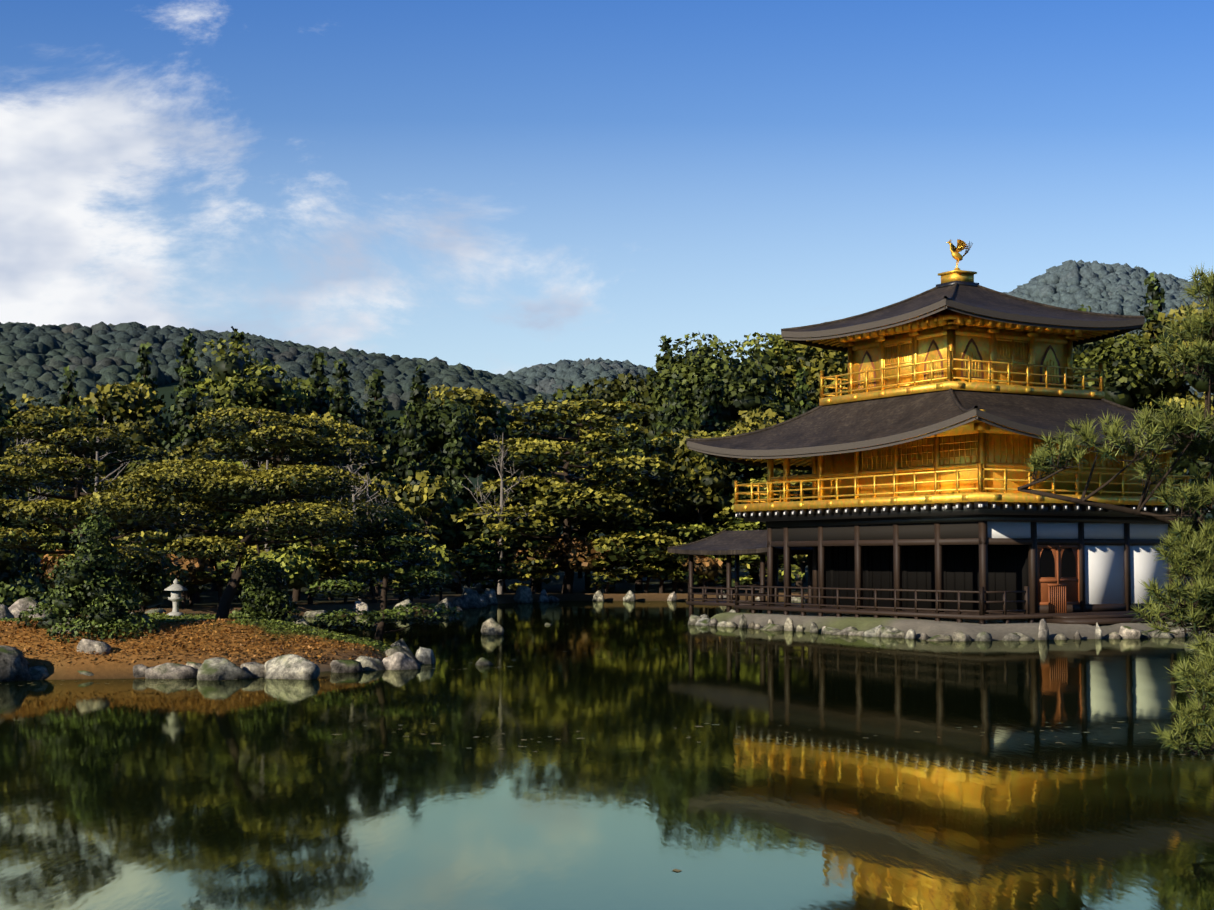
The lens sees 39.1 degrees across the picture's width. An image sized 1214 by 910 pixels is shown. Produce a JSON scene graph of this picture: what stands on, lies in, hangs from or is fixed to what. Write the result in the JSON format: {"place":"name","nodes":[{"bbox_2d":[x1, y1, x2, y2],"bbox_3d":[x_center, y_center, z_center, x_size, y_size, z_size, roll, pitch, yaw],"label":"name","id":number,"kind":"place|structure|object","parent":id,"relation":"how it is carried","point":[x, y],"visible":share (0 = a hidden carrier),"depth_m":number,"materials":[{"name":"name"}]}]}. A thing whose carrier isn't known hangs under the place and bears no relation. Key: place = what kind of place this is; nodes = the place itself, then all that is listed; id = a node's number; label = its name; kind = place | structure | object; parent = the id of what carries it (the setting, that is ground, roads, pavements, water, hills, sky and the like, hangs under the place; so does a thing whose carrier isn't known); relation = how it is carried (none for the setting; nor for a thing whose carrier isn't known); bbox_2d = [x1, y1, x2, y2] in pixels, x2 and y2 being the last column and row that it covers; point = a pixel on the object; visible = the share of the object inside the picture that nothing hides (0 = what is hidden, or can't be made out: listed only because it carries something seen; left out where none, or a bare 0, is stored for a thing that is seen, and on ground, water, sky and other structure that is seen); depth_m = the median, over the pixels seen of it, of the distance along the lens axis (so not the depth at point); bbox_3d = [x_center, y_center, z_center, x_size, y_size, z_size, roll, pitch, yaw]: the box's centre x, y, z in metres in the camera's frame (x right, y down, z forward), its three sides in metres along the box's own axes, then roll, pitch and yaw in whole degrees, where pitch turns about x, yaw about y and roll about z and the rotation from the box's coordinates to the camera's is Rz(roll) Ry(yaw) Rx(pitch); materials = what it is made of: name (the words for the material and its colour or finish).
{"place":"outdoors","nodes":[
{"label":"outdoors","id":0,"kind":"place"},
{"bbox_2d":[0,601,1213,909],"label":"pond water","id":1,"kind":"structure","parent":0,"point":[618,791],"depth_m":19.07,"materials":[{"name":"green liquid"}]},
{"bbox_2d":[0,278,1213,679],"bbox_3d":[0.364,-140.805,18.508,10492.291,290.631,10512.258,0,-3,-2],"label":"ground","id":2,"kind":"structure","parent":0,"point":[62,668],"depth_m":53.06,"materials":[{"name":"brown soil"}]},
{"bbox_2d":[164,579,187,615],"bbox_3d":[-10.660,3.533,42.216,0.578,0.960,0.501,0,-3,-2],"label":"stone lantern","id":3,"kind":"object","parent":2,"relation":"on","point":[175,589],"visible":0.94,"depth_m":42.12,"materials":[{"name":"white stone"}]},
{"bbox_2d":[0,585,1212,681],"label":"shore rocks","id":4,"kind":"object","parent":2,"relation":"on","point":[14,663],"visible":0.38,"depth_m":39.94,"materials":[{"name":"grey stone"}]},
{"bbox_2d":[0,261,1213,871],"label":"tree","id":5,"kind":"object","parent":2,"relation":"on","point":[708,393],"depth_m":83.61,"materials":[{"name":"green plant"}]},
{"bbox_2d":[0,260,1213,430],"bbox_3d":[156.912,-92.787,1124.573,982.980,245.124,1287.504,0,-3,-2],"label":"forested hills","id":6,"kind":"structure","parent":2,"relation":"on","point":[34,360],"depth_m":619.21,"materials":[{"name":"green plant"}]},
{"bbox_2d":[667,282,1213,554],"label":"pavilion roof","id":7,"kind":"structure","parent":2,"relation":"on","point":[840,423],"depth_m":60.20,"materials":[{"name":"grey wood"}]},
{"bbox_2d":[687,298,1195,470],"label":"roof eaves","id":8,"kind":"object","parent":7,"relation":"attached to","point":[736,454],"visible":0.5,"depth_m":58.33,"materials":[{"name":"grey wood"}]},
{"bbox_2d":[947,239,972,268],"bbox_3d":[12.879,-7.354,62.531,1.005,1.086,0.808,0,-3,-2],"label":"phoenix statue","id":9,"kind":"object","parent":7,"relation":"on","point":[957,256],"visible":0.94,"depth_m":62.40,"materials":[{"name":"gold metal"}]},
{"bbox_2d":[686,504,1210,623],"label":"pavilion","id":10,"kind":"structure","parent":2,"relation":"on","point":[1082,613],"depth_m":57.53,"materials":[{"name":"brown wood"}]},
{"bbox_2d":[772,521,978,540],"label":"wall panels","id":11,"kind":"object","parent":10,"relation":"attached to","point":[950,530],"visible":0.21,"depth_m":59.11,"materials":[{"name":"grey paint"}]},
{"bbox_2d":[817,538,1160,612],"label":"interior wall","id":12,"kind":"structure","parent":10,"relation":"attached to","point":[1007,567],"depth_m":59.77,"materials":[{"name":"brown wood"}]},
{"bbox_2d":[734,268,1211,511],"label":"golden upper walls","id":13,"kind":"structure","parent":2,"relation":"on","point":[973,461],"depth_m":58.90,"materials":[{"name":"gold metal"}]},
{"bbox_2d":[0,0,1213,374],"label":"sky","id":14,"kind":"structure","parent":0,"point":[492,186],"materials":[{"name":"blue"}]},
{"bbox_2d":[731,305,1178,466],"bbox_3d":[12.815,-2.970,62.231,19.219,6.173,20.542,0,-3,-2],"label":"pavilion eave underside","id":15,"kind":"object","parent":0,"point":[932,354],"visible":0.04,"depth_m":61.55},
{"bbox_2d":[858,338,1079,612],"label":"windows and doors","id":16,"kind":"structure","parent":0,"point":[1059,592],"depth_m":56.24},
{"bbox_2d":[736,281,1209,526],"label":"trim","id":17,"kind":"structure","parent":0,"point":[1012,512],"depth_m":57.05,"materials":[{"name":"black wood"}]}
]}

